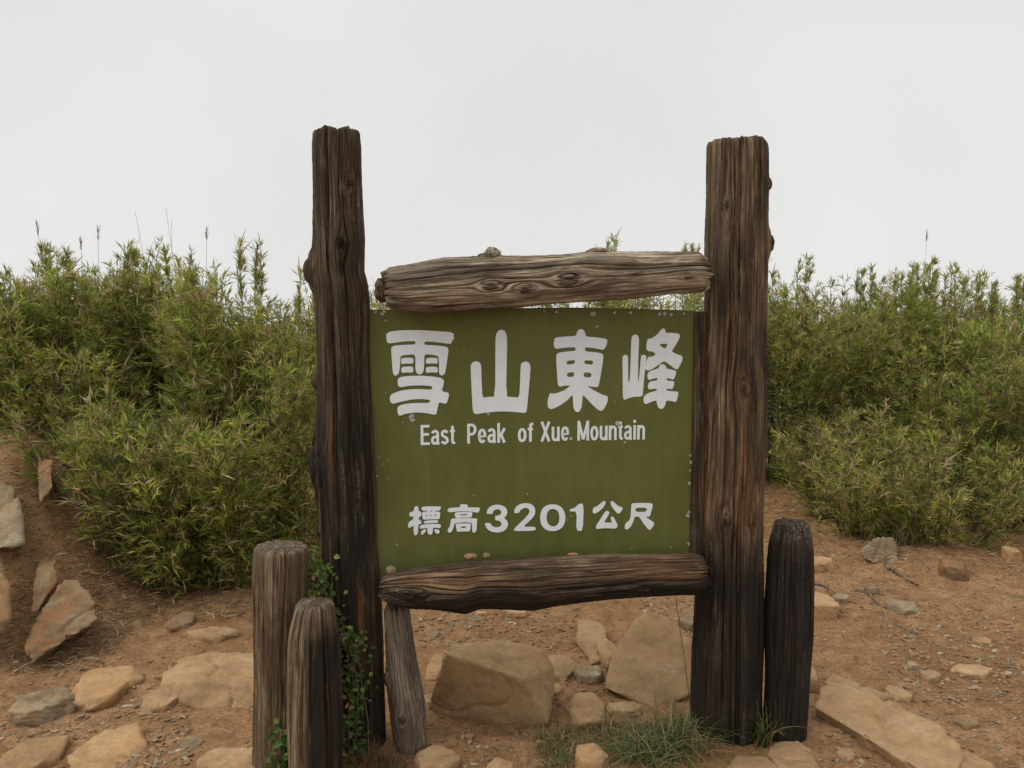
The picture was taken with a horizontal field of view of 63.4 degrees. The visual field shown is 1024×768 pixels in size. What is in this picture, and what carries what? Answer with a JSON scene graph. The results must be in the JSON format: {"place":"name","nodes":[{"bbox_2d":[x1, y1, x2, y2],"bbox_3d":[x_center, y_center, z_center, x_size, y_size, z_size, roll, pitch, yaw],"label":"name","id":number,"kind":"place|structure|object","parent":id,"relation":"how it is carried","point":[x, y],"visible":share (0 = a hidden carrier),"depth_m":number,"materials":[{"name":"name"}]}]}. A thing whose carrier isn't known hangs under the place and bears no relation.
{"place":"outdoors","nodes":[
{"label":"outdoors","id":0,"kind":"place"},
{"bbox_2d":[0,380,1023,767],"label":"ground","id":1,"kind":"structure","parent":0,"point":[830,658],"depth_m":3.77,"materials":[{"name":"soil"}]},
{"bbox_2d":[0,559,12,634],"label":"bank rock","id":2,"kind":"object","parent":1,"relation":"on","point":[6,608],"visible":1,"depth_m":3.52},
{"bbox_2d":[0,482,25,549],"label":"bank rock","id":3,"kind":"object","parent":1,"relation":"on","point":[12,529],"visible":1,"depth_m":4.01,"materials":[{"name":"grey stone"}]},
{"bbox_2d":[0,735,69,767],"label":"stone","id":4,"kind":"object","parent":1,"relation":"on","point":[46,752],"visible":0.96,"depth_m":2.77,"materials":[{"name":"stone"}]},
{"bbox_2d":[7,686,76,726],"bbox_3d":[-1.764,1.230,3.106,0.238,0.118,0.216,0,5,0],"label":"stone","id":5,"kind":"object","parent":1,"relation":"on","point":[38,708],"visible":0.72,"depth_m":3.07,"materials":[{"name":"grey stone"}]},
{"bbox_2d":[31,560,57,611],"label":"bank rock","id":6,"kind":"object","parent":1,"relation":"on","point":[45,581],"visible":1,"depth_m":3.86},
{"bbox_2d":[37,459,52,501],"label":"bank rock","id":7,"kind":"object","parent":1,"relation":"on","point":[45,472],"visible":1,"depth_m":4.29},
{"bbox_2d":[36,221,62,322],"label":"grass stalk","id":8,"kind":"object","parent":1,"relation":"on","point":[37,229],"depth_m":5.45,"materials":[{"name":"brown plant"}]},
{"bbox_2d":[24,579,97,663],"bbox_3d":[-1.993,1.082,3.671,0.282,0.286,0.524,-3,6,-28],"label":"bank rock","id":9,"kind":"object","parent":1,"relation":"on","point":[68,611],"visible":0.99,"depth_m":3.61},
{"bbox_2d":[0,258,150,428],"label":"bamboo clump","id":10,"kind":"object","parent":1,"relation":"on","point":[20,304],"visible":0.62,"depth_m":5.04,"materials":[{"name":"green plant"}]},
{"bbox_2d":[0,290,157,443],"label":"bamboo clump","id":11,"kind":"object","parent":1,"relation":"on","point":[42,373],"visible":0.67,"depth_m":4.81,"materials":[{"name":"green plant"}]},
{"bbox_2d":[0,237,171,430],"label":"bamboo clump","id":12,"kind":"object","parent":1,"relation":"on","point":[62,264],"visible":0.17,"depth_m":5.42,"materials":[{"name":"green plant"}]},
{"bbox_2d":[78,236,102,334],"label":"grass stalk","id":13,"kind":"object","parent":1,"relation":"on","point":[80,240],"depth_m":5.54,"materials":[{"name":"brown plant"}]},
{"bbox_2d":[90,225,109,354],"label":"grass stalk","id":14,"kind":"object","parent":1,"relation":"on","point":[98,254],"depth_m":5.45,"materials":[{"name":"brown plant"}]},
{"bbox_2d":[67,722,147,767],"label":"stone","id":15,"kind":"object","parent":1,"relation":"on","point":[108,748],"visible":0.86,"depth_m":2.82,"materials":[{"name":"stone"}]},
{"bbox_2d":[71,665,144,711],"bbox_3d":[-1.621,1.222,3.302,0.248,0.101,0.354,0,5,0],"label":"stone","id":16,"kind":"object","parent":1,"relation":"on","point":[95,689],"visible":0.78,"depth_m":3.25,"materials":[{"name":"stone"}]},
{"bbox_2d":[0,375,254,594],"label":"bamboo clump","id":17,"kind":"object","parent":1,"relation":"on","point":[171,476],"visible":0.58,"depth_m":4.35,"materials":[{"name":"green plant"}]},
{"bbox_2d":[33,235,237,446],"bbox_3d":[-2.525,-0.073,5.695,1.473,1.884,1.198,-1,5,-16],"label":"bamboo clump","id":18,"kind":"object","parent":1,"relation":"on","point":[133,254],"visible":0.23,"depth_m":5.42,"materials":[{"name":"green plant"}]},
{"bbox_2d":[131,213,161,378],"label":"grass stalk","id":19,"kind":"object","parent":1,"relation":"on","point":[147,260],"depth_m":5.66,"materials":[{"name":"brown plant"}]},
{"bbox_2d":[140,688,177,711],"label":"stone","id":20,"kind":"object","parent":1,"relation":"on","point":[157,700],"visible":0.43,"depth_m":3.14,"materials":[{"name":"beige stone"}]},
{"bbox_2d":[163,612,196,632],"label":"stone","id":21,"kind":"object","parent":1,"relation":"on","point":[180,621],"visible":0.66,"depth_m":3.95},
{"bbox_2d":[51,367,309,602],"bbox_3d":[-1.777,0.564,4.590,1.235,1.298,1.332,1,5,8],"label":"bamboo clump","id":22,"kind":"object","parent":1,"relation":"on","point":[133,522],"visible":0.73,"depth_m":4.29,"materials":[{"name":"green plant"}]},
{"bbox_2d":[179,736,203,747],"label":"stone","id":23,"kind":"object","parent":1,"relation":"on","point":[194,741],"visible":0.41,"depth_m":2.86,"materials":[{"name":"grey stone"}]},
{"bbox_2d":[77,230,316,520],"bbox_3d":[-1.933,-0.017,5.604,1.956,2.076,1.453,2,5,22],"label":"bamboo clump","id":24,"kind":"object","parent":1,"relation":"on","point":[194,315],"visible":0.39,"depth_m":5.25,"materials":[{"name":"green plant"}]},
{"bbox_2d":[160,652,253,709],"bbox_3d":[-1.138,1.221,3.328,0.539,0.174,0.508,0,5,0],"label":"slab rock","id":25,"kind":"object","parent":1,"relation":"on","point":[208,681],"visible":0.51,"depth_m":3.23,"materials":[{"name":"beige stone"}]},
{"bbox_2d":[205,226,208,309],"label":"grass stalk","id":26,"kind":"object","parent":1,"relation":"on","point":[206,255],"depth_m":5.54,"materials":[{"name":"brown plant"}]},
{"bbox_2d":[96,329,321,593],"bbox_3d":[-1.492,0.417,4.720,1.395,1.502,1.425,0,5,0],"label":"bamboo clump","id":27,"kind":"object","parent":1,"relation":"on","point":[290,526],"visible":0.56,"depth_m":4.66,"materials":[{"name":"green plant"}]},
{"bbox_2d":[182,626,239,642],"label":"stone","id":28,"kind":"object","parent":1,"relation":"on","point":[209,633],"visible":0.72,"depth_m":3.80,"materials":[{"name":"beige stone"}]},
{"bbox_2d":[196,747,254,767],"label":"stone","id":29,"kind":"object","parent":1,"relation":"on","point":[222,757],"visible":0.73,"depth_m":2.73,"materials":[{"name":"beige stone"}]},
{"bbox_2d":[157,255,385,538],"bbox_3d":[-1.478,0.094,5.603,1.500,1.886,1.652,0,5,0],"label":"bamboo clump","id":30,"kind":"object","parent":1,"relation":"on","point":[243,330],"visible":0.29,"depth_m":5.08,"materials":[{"name":"green plant"}]},
{"bbox_2d":[266,718,287,767],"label":"leafy plant","id":31,"kind":"object","parent":1,"relation":"on","point":[280,745],"visible":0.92,"depth_m":2.60,"materials":[{"name":"green plant"}]},
{"bbox_2d":[252,539,308,767],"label":"short post","id":32,"kind":"object","parent":1,"relation":"on","point":[280,579],"visible":0.73,"depth_m":2.62,"materials":[{"name":"brown wood"}]},
{"bbox_2d":[286,596,343,767],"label":"short post","id":33,"kind":"object","parent":1,"relation":"on","point":[314,715],"visible":1,"depth_m":2.52,"materials":[{"name":"brown wood"}]},
{"bbox_2d":[288,279,389,396],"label":"bamboo clump","id":34,"kind":"object","parent":1,"relation":"on","point":[371,307],"visible":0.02,"depth_m":7.25,"materials":[{"name":"green plant"}]},
{"bbox_2d":[343,731,421,767],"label":"grass tuft","id":35,"kind":"object","parent":1,"relation":"on","point":[370,760],"visible":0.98,"depth_m":2.72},
{"bbox_2d":[384,603,426,755],"bbox_3d":[-0.361,1.015,2.817,0.143,0.564,0.128,0,5,0],"label":"leaning log","id":36,"kind":"object","parent":1,"relation":"on","point":[405,694],"visible":0.87,"depth_m":2.77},
{"bbox_2d":[424,694,431,710],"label":"stone","id":37,"kind":"object","parent":1,"relation":"on","point":[427,697],"visible":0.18,"depth_m":3.12,"materials":[{"name":"beige stone"}]},
{"bbox_2d":[425,631,440,636],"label":"stone","id":38,"kind":"object","parent":1,"relation":"on","point":[433,634],"visible":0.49,"depth_m":3.85,"materials":[{"name":"grey stone"}]},
{"bbox_2d":[426,653,443,680],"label":"stone","id":39,"kind":"object","parent":1,"relation":"on","point":[433,668],"visible":0.7,"depth_m":3.46,"materials":[{"name":"stone"}]},
{"bbox_2d":[414,745,460,767],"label":"stone","id":40,"kind":"object","parent":1,"relation":"on","point":[435,756],"visible":1,"depth_m":2.73,"materials":[{"name":"beige stone"}]},
{"bbox_2d":[464,733,473,739],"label":"stone","id":41,"kind":"object","parent":1,"relation":"on","point":[468,736],"visible":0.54,"depth_m":2.90,"materials":[{"name":"beige stone"}]},
{"bbox_2d":[463,616,487,621],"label":"stone","id":42,"kind":"object","parent":1,"relation":"on","point":[479,618],"visible":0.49,"depth_m":4.03,"materials":[{"name":"grey stone"}]},
{"bbox_2d":[475,610,487,616],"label":"stone","id":43,"kind":"object","parent":1,"relation":"on","point":[481,613],"visible":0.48,"depth_m":4.08,"materials":[{"name":"beige stone"}]},
{"bbox_2d":[430,640,554,726],"bbox_3d":[-0.073,1.134,3.114,0.466,0.370,0.399,0,5,0],"label":"boulder","id":44,"kind":"object","parent":1,"relation":"on","point":[497,681],"visible":0.88,"depth_m":2.99,"materials":[{"name":"beige stone"}]},
{"bbox_2d":[486,757,513,767],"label":"stone","id":45,"kind":"object","parent":1,"relation":"on","point":[496,762],"visible":1,"depth_m":2.69,"materials":[{"name":"stone"}]},
{"bbox_2d":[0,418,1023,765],"bbox_3d":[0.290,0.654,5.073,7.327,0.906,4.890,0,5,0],"label":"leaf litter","id":46,"kind":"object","parent":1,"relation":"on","point":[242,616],"visible":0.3,"depth_m":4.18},
{"bbox_2d":[503,610,526,618],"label":"stone","id":47,"kind":"object","parent":1,"relation":"on","point":[515,614],"visible":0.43,"depth_m":4.10,"materials":[{"name":"beige stone"}]},
{"bbox_2d":[303,125,774,754],"bbox_3d":[0.109,0.276,2.808,1.592,2.227,0.294,0,5,-5],"label":"wooden sign","id":48,"kind":"object","parent":1,"relation":"on","point":[465,405],"visible":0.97,"depth_m":2.79,"materials":[{"name":"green wood"}]},
{"bbox_2d":[306,553,358,662],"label":"creeper","id":49,"kind":"object","parent":48,"relation":"attached to","point":[319,586],"visible":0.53,"depth_m":2.69,"materials":[{"name":"green plant"}]},
{"bbox_2d":[339,625,377,767],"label":"creeper","id":50,"kind":"object","parent":48,"relation":"attached to","point":[349,644],"visible":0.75,"depth_m":2.72,"materials":[{"name":"green plant"}]},
{"bbox_2d":[386,565,395,573],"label":"pebble","id":51,"kind":"object","parent":48,"relation":"on","point":[390,569],"visible":0.99,"depth_m":2.76,"materials":[{"name":"grey stone"}]},
{"bbox_2d":[464,553,476,559],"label":"pebble","id":52,"kind":"object","parent":48,"relation":"on","point":[470,556],"visible":1,"depth_m":2.77,"materials":[{"name":"stone"}]},
{"bbox_2d":[554,684,561,695],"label":"stone","id":53,"kind":"object","parent":1,"relation":"on","point":[557,689],"visible":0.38,"depth_m":3.24,"materials":[{"name":"beige stone"}]},
{"bbox_2d":[547,654,577,680],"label":"stone","id":54,"kind":"object","parent":1,"relation":"on","point":[564,667],"visible":0.59,"depth_m":3.46,"materials":[{"name":"beige stone"}]},
{"bbox_2d":[507,714,624,767],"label":"grass tuft","id":55,"kind":"object","parent":1,"relation":"on","point":[563,752],"visible":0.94,"depth_m":2.83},
{"bbox_2d":[564,692,605,729],"bbox_3d":[0.275,1.231,3.106,0.159,0.078,0.272,0,5,0],"label":"stone","id":56,"kind":"object","parent":1,"relation":"on","point":[588,701],"visible":0.73,"depth_m":3.06,"materials":[{"name":"beige stone"}]},
{"bbox_2d":[573,665,603,684],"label":"stone","id":57,"kind":"object","parent":1,"relation":"on","point":[588,674],"visible":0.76,"depth_m":3.36,"materials":[{"name":"grey stone"}]},
{"bbox_2d":[575,620,606,664],"bbox_3d":[0.363,1.183,3.784,0.155,0.090,0.510,0,5,0],"label":"stone","id":58,"kind":"object","parent":1,"relation":"on","point":[589,634],"visible":0.77,"depth_m":3.75,"materials":[{"name":"beige stone"}]},
{"bbox_2d":[575,743,609,767],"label":"stone","id":59,"kind":"object","parent":1,"relation":"on","point":[589,755],"visible":0.99,"depth_m":2.70,"materials":[{"name":"stone"}]},
{"bbox_2d":[596,638,616,669],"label":"stone","id":60,"kind":"object","parent":1,"relation":"on","point":[606,648],"visible":0.55,"depth_m":3.55,"materials":[{"name":"beige stone"}]},
{"bbox_2d":[522,228,703,311],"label":"bamboo clump","id":61,"kind":"object","parent":1,"relation":"on","point":[658,302],"visible":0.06,"depth_m":7.45,"materials":[{"name":"green plant"}]},
{"bbox_2d":[558,705,685,767],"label":"grass tuft","id":62,"kind":"object","parent":1,"relation":"on","point":[611,732],"visible":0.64,"depth_m":2.92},
{"bbox_2d":[606,701,642,717],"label":"stone","id":63,"kind":"object","parent":1,"relation":"on","point":[629,707],"visible":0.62,"depth_m":3.07,"materials":[{"name":"beige stone"}]},
{"bbox_2d":[605,612,691,705],"bbox_3d":[0.612,1.130,3.383,0.396,0.278,0.522,4,6,35],"label":"slab rock","id":64,"kind":"object","parent":1,"relation":"on","point":[647,659],"visible":0.84,"depth_m":3.31,"materials":[{"name":"beige stone"}]},
{"bbox_2d":[563,690,789,767],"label":"grass tuft","id":65,"kind":"object","parent":1,"relation":"on","point":[667,744],"visible":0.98,"depth_m":2.80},
{"bbox_2d":[676,600,690,724],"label":"bare stem","id":66,"kind":"object","parent":1,"relation":"on","point":[684,661],"visible":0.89,"depth_m":2.90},
{"bbox_2d":[679,614,692,631],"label":"stone","id":67,"kind":"object","parent":1,"relation":"on","point":[686,622],"visible":0.38,"depth_m":3.91,"materials":[{"name":"grey stone"}]},
{"bbox_2d":[582,259,813,426],"bbox_3d":[1.615,-0.185,7.471,2.324,2.117,2.108,0,5,0],"label":"bamboo clump","id":68,"kind":"object","parent":1,"relation":"on","point":[603,304],"visible":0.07,"depth_m":7.17,"materials":[{"name":"green plant"}]},
{"bbox_2d":[727,756,778,767],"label":"stone","id":69,"kind":"object","parent":1,"relation":"on","point":[763,761],"visible":0.98,"depth_m":2.73,"materials":[{"name":"beige stone"}]},
{"bbox_2d":[746,699,807,747],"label":"grass tuft","id":70,"kind":"object","parent":1,"relation":"on","point":[762,734],"visible":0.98,"depth_m":2.85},
{"bbox_2d":[669,253,901,490],"bbox_3d":[2.414,-0.034,7.178,2.106,2.235,1.919,0,5,0],"label":"bamboo clump","id":71,"kind":"object","parent":1,"relation":"on","point":[834,410],"visible":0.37,"depth_m":6.79,"materials":[{"name":"green plant"}]},
{"bbox_2d":[763,517,814,742],"bbox_3d":[0.969,0.911,2.913,0.169,0.884,0.170,0,5,0],"label":"short post","id":72,"kind":"object","parent":1,"relation":"on","point":[789,610],"visible":0.84,"depth_m":2.84,"materials":[{"name":"brown wood"}]},
{"bbox_2d":[768,741,819,767],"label":"stone","id":73,"kind":"object","parent":1,"relation":"on","point":[793,754],"visible":0.93,"depth_m":2.77,"materials":[{"name":"beige stone"}]},
{"bbox_2d":[810,667,818,692],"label":"stone","id":74,"kind":"object","parent":1,"relation":"on","point":[814,684],"visible":0.17,"depth_m":3.26,"materials":[{"name":"beige stone"}]},
{"bbox_2d":[814,556,833,572],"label":"stone","id":75,"kind":"object","parent":1,"relation":"on","point":[822,564],"visible":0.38,"depth_m":4.75,"materials":[{"name":"stone"}]},
{"bbox_2d":[814,592,839,620],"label":"stone","id":76,"kind":"object","parent":1,"relation":"on","point":[826,607],"visible":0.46,"depth_m":4.03,"materials":[{"name":"beige stone"}]},
{"bbox_2d":[814,582,843,612],"bbox_3d":[1.675,1.114,4.357,0.093,0.025,0.462,0,5,0],"label":"dead root","id":77,"kind":"object","parent":1,"relation":"on","point":[826,586],"visible":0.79,"depth_m":4.48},
{"bbox_2d":[832,593,850,604],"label":"stone","id":78,"kind":"object","parent":1,"relation":"on","point":[842,598],"visible":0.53,"depth_m":4.26,"materials":[{"name":"grey stone"}]},
{"bbox_2d":[825,675,860,688],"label":"stone","id":79,"kind":"object","parent":1,"relation":"on","point":[834,680],"visible":0.41,"depth_m":3.31,"materials":[{"name":"beige stone"}]},
{"bbox_2d":[837,748,855,761],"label":"stone","id":80,"kind":"object","parent":1,"relation":"on","point":[846,754],"visible":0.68,"depth_m":2.78,"materials":[{"name":"beige stone"}]},
{"bbox_2d":[767,267,962,462],"bbox_3d":[3.074,-0.080,7.383,1.811,1.937,1.559,-4,7,-39],"label":"bamboo clump","id":81,"kind":"object","parent":1,"relation":"on","point":[860,290],"visible":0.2,"depth_m":7.05,"materials":[{"name":"green plant"}]},
{"bbox_2d":[855,589,886,607],"bbox_3d":[1.887,1.122,4.326,0.044,0.026,0.302,0,5,-6],"label":"dead root","id":82,"kind":"object","parent":1,"relation":"on","point":[870,594],"visible":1,"depth_m":4.37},
{"bbox_2d":[864,583,879,594],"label":"stone","id":83,"kind":"object","parent":1,"relation":"on","point":[872,589],"visible":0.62,"depth_m":4.41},
{"bbox_2d":[858,687,891,700],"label":"stone","id":84,"kind":"object","parent":1,"relation":"on","point":[882,696],"visible":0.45,"depth_m":3.17,"materials":[{"name":"beige stone"}]},
{"bbox_2d":[860,537,899,563],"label":"slate rock","id":85,"kind":"object","parent":1,"relation":"on","point":[877,549],"visible":0.94,"depth_m":4.96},
{"bbox_2d":[768,397,1003,538],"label":"bamboo clump","id":86,"kind":"object","parent":1,"relation":"on","point":[840,502],"visible":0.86,"depth_m":5.67,"materials":[{"name":"green plant"}]},
{"bbox_2d":[815,683,964,767],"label":"slab rock","id":87,"kind":"object","parent":1,"relation":"on","point":[894,733],"visible":0.94,"depth_m":2.90,"materials":[{"name":"beige stone"}]},
{"bbox_2d":[885,685,911,703],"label":"stone","id":88,"kind":"object","parent":1,"relation":"on","point":[899,694],"visible":0.55,"depth_m":3.18,"materials":[{"name":"beige stone"}]},
{"bbox_2d":[879,559,918,585],"bbox_3d":[2.187,1.064,4.734,0.035,0.040,0.470,0,5,-3],"label":"dead root","id":89,"kind":"object","parent":1,"relation":"on","point":[886,564],"visible":0.98,"depth_m":4.71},
{"bbox_2d":[877,611,925,637],"bbox_3d":[1.847,1.147,3.950,0.030,0.025,0.308,-2,5,-17],"label":"dead root","id":90,"kind":"object","parent":1,"relation":"on","point":[880,613],"visible":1,"depth_m":3.96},
{"bbox_2d":[885,599,918,614],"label":"stone","id":91,"kind":"object","parent":1,"relation":"on","point":[901,607],"visible":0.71,"depth_m":4.15,"materials":[{"name":"grey stone"}]},
{"bbox_2d":[883,514,933,548],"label":"grass tuft","id":92,"kind":"object","parent":1,"relation":"on","point":[899,540],"visible":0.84,"depth_m":5.22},
{"bbox_2d":[906,661,918,669],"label":"stone","id":93,"kind":"object","parent":1,"relation":"on","point":[910,665],"visible":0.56,"depth_m":3.45,"materials":[{"name":"grey stone"}]},
{"bbox_2d":[816,255,1023,452],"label":"bamboo clump","id":94,"kind":"object","parent":1,"relation":"on","point":[927,302],"visible":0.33,"depth_m":6.96,"materials":[{"name":"green plant"}]},
{"bbox_2d":[920,670,941,682],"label":"stone","id":95,"kind":"object","parent":1,"relation":"on","point":[932,676],"visible":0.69,"depth_m":3.36,"materials":[{"name":"beige stone"}]},
{"bbox_2d":[841,428,1023,551],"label":"bamboo clump","id":96,"kind":"object","parent":1,"relation":"on","point":[938,498],"visible":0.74,"depth_m":5.27,"materials":[{"name":"green plant"}]},
{"bbox_2d":[857,326,1023,514],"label":"bamboo clump","id":97,"kind":"object","parent":1,"relation":"on","point":[893,399],"visible":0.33,"depth_m":6.17,"materials":[{"name":"green plant"}]},
{"bbox_2d":[882,264,1023,455],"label":"bamboo clump","id":98,"kind":"object","parent":1,"relation":"on","point":[977,332],"visible":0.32,"depth_m":6.78,"materials":[{"name":"green plant"}]},
{"bbox_2d":[937,558,968,581],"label":"stone","id":99,"kind":"object","parent":1,"relation":"on","point":[953,570],"visible":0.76,"depth_m":4.59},
{"bbox_2d":[896,319,1023,523],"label":"bamboo clump","id":100,"kind":"object","parent":1,"relation":"on","point":[1018,380],"visible":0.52,"depth_m":5.91,"materials":[{"name":"green plant"}]},
{"bbox_2d":[952,715,980,729],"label":"stone","id":101,"kind":"object","parent":1,"relation":"on","point":[965,722],"visible":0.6,"depth_m":2.98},
{"bbox_2d":[950,664,992,679],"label":"stone","id":102,"kind":"object","parent":1,"relation":"on","point":[972,671],"visible":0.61,"depth_m":3.40,"materials":[{"name":"beige stone"}]},
{"bbox_2d":[960,752,993,767],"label":"stone","id":103,"kind":"object","parent":1,"relation":"on","point":[971,760],"visible":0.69,"depth_m":2.70,"materials":[{"name":"beige stone"}]},
{"bbox_2d":[972,636,991,644],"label":"stone","id":104,"kind":"object","parent":1,"relation":"on","point":[980,640],"visible":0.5,"depth_m":3.75,"materials":[{"name":"stone"}]},
{"bbox_2d":[942,438,1023,541],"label":"bamboo clump","id":105,"kind":"object","parent":1,"relation":"on","point":[979,469],"visible":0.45,"depth_m":5.58,"materials":[{"name":"green plant"}]},
{"bbox_2d":[945,272,1023,444],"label":"bamboo clump","id":106,"kind":"object","parent":1,"relation":"on","point":[1017,306],"visible":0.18,"depth_m":6.96,"materials":[{"name":"green plant"}]},
{"bbox_2d":[1000,546,1022,561],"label":"stone","id":107,"kind":"object","parent":1,"relation":"on","point":[1010,553],"visible":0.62,"depth_m":4.99,"materials":[{"name":"stone"}]},
{"bbox_2d":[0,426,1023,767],"bbox_3d":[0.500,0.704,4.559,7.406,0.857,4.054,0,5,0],"label":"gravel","id":108,"kind":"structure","parent":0,"point":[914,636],"depth_m":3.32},
{"bbox_2d":[0,0,1023,420],"label":"sky","id":109,"kind":"structure","parent":0,"point":[513,127],"materials":[{"name":"white"}]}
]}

